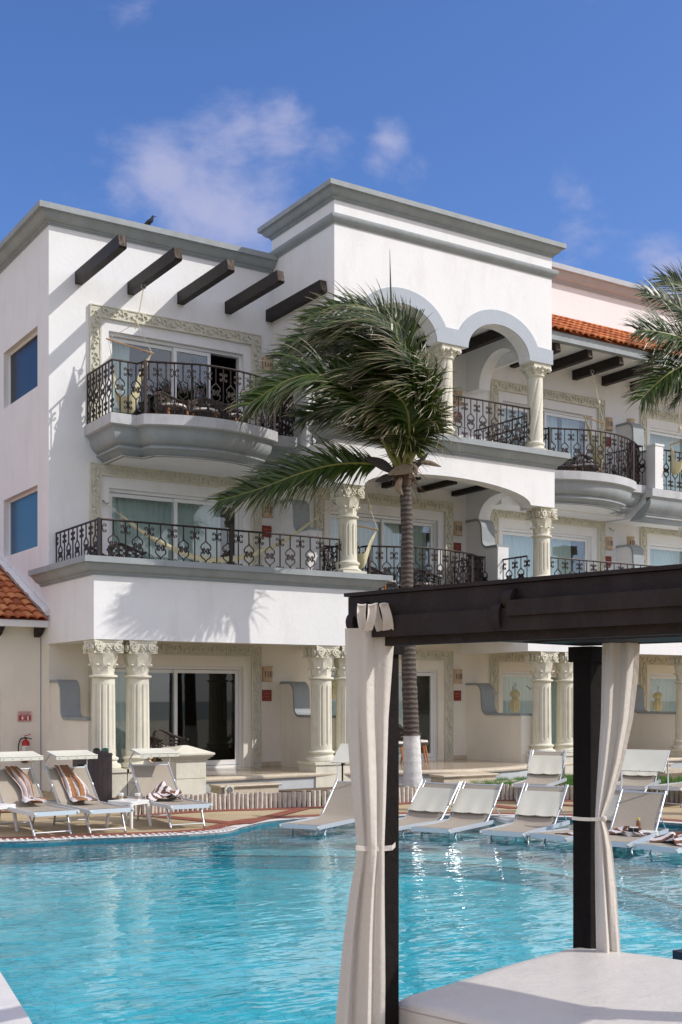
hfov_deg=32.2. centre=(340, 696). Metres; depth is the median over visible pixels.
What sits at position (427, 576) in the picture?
wicker chair
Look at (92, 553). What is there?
wicker chair
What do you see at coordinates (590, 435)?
hammock chair
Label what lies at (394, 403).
palm tree
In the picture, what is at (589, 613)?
poolside cabana
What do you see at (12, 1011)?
pool coping
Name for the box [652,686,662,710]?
rolled hammock
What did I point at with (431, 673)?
sliding door
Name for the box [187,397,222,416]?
wicker chair
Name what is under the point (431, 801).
sun lounger
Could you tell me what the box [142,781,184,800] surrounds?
striped towel
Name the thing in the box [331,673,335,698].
rolled hammock
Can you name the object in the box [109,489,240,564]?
sliding door
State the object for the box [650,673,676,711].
sliding door
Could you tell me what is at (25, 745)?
fire extinguisher
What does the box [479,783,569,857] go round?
sun lounger
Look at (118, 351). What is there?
sliding door
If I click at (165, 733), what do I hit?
wicker chair
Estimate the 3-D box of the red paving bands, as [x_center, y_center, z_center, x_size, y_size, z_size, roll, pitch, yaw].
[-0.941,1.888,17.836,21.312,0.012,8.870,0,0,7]
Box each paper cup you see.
[118,793,123,799]
[135,793,140,799]
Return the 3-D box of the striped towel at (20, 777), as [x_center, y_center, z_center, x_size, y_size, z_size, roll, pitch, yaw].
[-4.567,1.268,17.056,0.338,0.514,0.795,0,0,-40]
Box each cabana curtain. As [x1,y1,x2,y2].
[335,603,394,1023]
[572,643,639,952]
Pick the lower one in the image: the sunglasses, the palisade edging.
the sunglasses
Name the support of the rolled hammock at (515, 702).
hanging from the hotel building
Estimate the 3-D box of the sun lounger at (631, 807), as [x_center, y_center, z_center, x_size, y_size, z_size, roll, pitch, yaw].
[3.797,1.461,15.697,0.672,1.437,1.996,0,0,30]
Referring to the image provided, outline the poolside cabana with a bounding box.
[344,564,681,1023]
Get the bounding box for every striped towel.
[4,766,47,803]
[53,765,98,801]
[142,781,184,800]
[554,832,572,835]
[608,826,650,835]
[648,832,681,845]
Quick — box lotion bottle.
[636,817,640,827]
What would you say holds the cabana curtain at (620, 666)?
hanging from the poolside cabana
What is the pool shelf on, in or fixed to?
on the pool basin
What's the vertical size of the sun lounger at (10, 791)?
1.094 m
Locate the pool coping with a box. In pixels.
[0,814,681,1023]
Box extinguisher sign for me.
[18,712,31,720]
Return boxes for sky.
[0,0,681,295]
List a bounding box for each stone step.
[209,782,281,795]
[429,772,520,783]
[658,763,681,773]
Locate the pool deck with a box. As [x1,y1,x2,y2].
[0,790,681,839]
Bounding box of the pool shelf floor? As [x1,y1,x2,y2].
[272,833,681,905]
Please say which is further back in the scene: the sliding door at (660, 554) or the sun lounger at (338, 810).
the sliding door at (660, 554)
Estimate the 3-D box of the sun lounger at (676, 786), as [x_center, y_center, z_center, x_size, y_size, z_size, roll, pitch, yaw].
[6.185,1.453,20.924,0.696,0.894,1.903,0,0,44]
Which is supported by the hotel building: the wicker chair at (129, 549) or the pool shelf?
the wicker chair at (129, 549)
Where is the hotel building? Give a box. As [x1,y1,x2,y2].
[0,178,681,799]
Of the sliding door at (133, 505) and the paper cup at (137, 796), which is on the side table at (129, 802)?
the paper cup at (137, 796)
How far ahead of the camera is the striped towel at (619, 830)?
15.75 m
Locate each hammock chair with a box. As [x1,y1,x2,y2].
[106,284,153,413]
[357,485,378,568]
[583,371,604,465]
[669,404,681,474]
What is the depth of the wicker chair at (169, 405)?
23.91 m
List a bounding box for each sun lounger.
[0,751,79,837]
[44,750,133,834]
[127,748,212,829]
[279,744,355,848]
[399,780,459,845]
[408,781,502,851]
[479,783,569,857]
[511,749,566,803]
[528,789,646,861]
[609,749,669,869]
[616,771,660,791]
[632,841,681,875]
[647,782,681,807]
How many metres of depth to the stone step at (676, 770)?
28.66 m
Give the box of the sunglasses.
[628,828,641,831]
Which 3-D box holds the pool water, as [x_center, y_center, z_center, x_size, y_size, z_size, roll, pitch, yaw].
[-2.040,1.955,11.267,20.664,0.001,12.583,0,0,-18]
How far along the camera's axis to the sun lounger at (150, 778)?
18.11 m
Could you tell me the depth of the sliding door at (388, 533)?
28.55 m
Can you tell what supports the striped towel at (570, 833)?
on the sun lounger at (544, 835)
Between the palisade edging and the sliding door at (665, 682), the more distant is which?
the sliding door at (665, 682)
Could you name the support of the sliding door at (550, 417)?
in the hotel building
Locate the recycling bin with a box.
[73,748,112,801]
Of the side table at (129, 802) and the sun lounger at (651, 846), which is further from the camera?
the side table at (129, 802)
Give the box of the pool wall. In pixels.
[0,815,681,862]
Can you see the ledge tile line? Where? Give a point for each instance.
(678, 906)
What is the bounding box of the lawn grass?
[208,773,681,805]
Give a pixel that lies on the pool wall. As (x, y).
(137, 840)
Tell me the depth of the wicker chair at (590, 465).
30.02 m
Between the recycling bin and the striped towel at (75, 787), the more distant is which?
the recycling bin
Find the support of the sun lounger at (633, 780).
on the pool deck
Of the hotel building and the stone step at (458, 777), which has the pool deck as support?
the hotel building
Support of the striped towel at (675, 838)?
on the sun lounger at (651, 846)
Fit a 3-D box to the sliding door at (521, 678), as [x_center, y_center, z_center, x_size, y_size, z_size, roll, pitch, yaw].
[5.278,0.450,31.073,3.128,2.198,0.355,0,0,-33]
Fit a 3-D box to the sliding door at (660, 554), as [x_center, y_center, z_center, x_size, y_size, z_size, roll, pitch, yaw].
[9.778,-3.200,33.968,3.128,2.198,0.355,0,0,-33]
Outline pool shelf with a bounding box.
[0,848,681,924]
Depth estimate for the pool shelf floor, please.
15.57 m
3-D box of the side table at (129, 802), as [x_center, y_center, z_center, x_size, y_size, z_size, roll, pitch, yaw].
[-3.105,1.709,17.250,0.490,0.388,0.490,0,0,27]
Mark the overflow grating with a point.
(173, 833)
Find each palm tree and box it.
[201,264,471,787]
[618,258,681,417]
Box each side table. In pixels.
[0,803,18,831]
[105,799,151,828]
[491,816,533,845]
[612,830,660,859]
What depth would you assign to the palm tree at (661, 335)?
18.25 m
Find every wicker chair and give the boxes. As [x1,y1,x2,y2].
[88,546,107,555]
[106,542,146,557]
[150,736,164,747]
[152,728,188,762]
[153,391,189,414]
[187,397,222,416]
[216,400,247,422]
[366,566,397,589]
[399,724,428,763]
[399,726,403,759]
[413,569,441,586]
[560,459,585,470]
[572,453,599,471]
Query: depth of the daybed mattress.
5.72 m
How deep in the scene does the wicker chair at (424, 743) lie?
27.04 m
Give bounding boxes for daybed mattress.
[399,947,681,1023]
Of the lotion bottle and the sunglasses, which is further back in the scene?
the lotion bottle
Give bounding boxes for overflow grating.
[0,827,236,840]
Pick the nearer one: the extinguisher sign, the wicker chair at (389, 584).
the extinguisher sign
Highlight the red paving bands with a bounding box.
[0,800,681,838]
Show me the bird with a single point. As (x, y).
(149, 221)
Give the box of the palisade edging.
[128,784,681,815]
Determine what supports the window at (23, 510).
in the hotel building
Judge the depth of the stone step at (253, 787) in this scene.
22.36 m
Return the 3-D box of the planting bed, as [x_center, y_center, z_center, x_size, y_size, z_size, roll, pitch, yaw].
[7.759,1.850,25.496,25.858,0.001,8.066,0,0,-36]
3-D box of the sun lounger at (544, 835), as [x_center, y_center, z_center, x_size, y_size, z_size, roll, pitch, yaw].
[3.421,1.733,16.190,1.903,0.894,0.696,0,0,-41]
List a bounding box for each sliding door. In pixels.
[109,332,240,411]
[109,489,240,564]
[114,665,240,767]
[330,511,435,589]
[331,670,435,760]
[503,402,589,468]
[503,528,589,578]
[503,671,556,747]
[650,428,681,490]
[650,543,681,565]
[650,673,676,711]
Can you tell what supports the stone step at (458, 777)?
on the planting bed
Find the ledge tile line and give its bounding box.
[0,855,681,909]
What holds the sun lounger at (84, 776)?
on the pool deck
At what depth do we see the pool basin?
11.32 m
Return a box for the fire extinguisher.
[18,734,31,762]
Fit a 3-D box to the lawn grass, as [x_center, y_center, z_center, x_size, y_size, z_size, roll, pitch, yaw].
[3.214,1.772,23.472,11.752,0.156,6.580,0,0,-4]
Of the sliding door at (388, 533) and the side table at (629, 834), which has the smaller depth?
the side table at (629, 834)
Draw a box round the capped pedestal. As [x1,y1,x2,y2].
[159,745,214,796]
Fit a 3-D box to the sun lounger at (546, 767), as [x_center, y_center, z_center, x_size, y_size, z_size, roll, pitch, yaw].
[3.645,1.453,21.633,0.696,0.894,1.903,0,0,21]
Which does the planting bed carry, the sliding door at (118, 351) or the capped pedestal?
the capped pedestal
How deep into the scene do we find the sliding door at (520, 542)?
31.09 m
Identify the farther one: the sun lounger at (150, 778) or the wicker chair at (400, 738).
the wicker chair at (400, 738)
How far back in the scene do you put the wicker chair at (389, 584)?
26.95 m
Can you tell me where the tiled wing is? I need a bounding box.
[0,557,49,786]
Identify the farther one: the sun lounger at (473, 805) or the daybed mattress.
the sun lounger at (473, 805)
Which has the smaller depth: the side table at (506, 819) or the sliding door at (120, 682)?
the side table at (506, 819)
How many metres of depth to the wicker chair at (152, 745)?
23.71 m
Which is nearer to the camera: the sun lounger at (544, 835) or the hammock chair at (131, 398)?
the sun lounger at (544, 835)
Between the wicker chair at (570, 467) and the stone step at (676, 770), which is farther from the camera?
the wicker chair at (570, 467)
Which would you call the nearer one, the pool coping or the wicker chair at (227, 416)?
the pool coping
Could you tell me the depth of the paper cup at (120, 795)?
17.27 m
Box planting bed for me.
[113,773,681,811]
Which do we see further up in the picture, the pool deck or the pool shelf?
the pool deck
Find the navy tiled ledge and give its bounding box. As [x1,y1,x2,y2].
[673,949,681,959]
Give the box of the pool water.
[0,819,681,1002]
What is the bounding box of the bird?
[144,215,155,224]
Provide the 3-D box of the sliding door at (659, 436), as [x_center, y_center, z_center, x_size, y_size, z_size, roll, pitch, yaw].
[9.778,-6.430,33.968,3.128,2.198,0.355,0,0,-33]
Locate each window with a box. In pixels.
[9,332,37,404]
[9,488,37,554]
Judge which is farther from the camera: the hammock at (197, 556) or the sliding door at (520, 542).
the sliding door at (520, 542)
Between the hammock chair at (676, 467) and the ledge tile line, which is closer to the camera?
the ledge tile line
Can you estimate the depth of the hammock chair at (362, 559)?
25.30 m
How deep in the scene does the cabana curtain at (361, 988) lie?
5.48 m
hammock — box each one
[104,503,333,562]
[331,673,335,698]
[510,683,519,712]
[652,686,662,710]
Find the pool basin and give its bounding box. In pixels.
[0,868,681,1023]
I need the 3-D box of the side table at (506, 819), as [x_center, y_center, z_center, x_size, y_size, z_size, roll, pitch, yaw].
[2.530,1.989,17.500,0.490,0.388,0.490,0,0,-23]
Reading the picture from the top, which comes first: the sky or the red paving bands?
the sky
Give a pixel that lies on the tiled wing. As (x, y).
(19, 665)
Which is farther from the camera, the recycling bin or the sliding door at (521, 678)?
the sliding door at (521, 678)

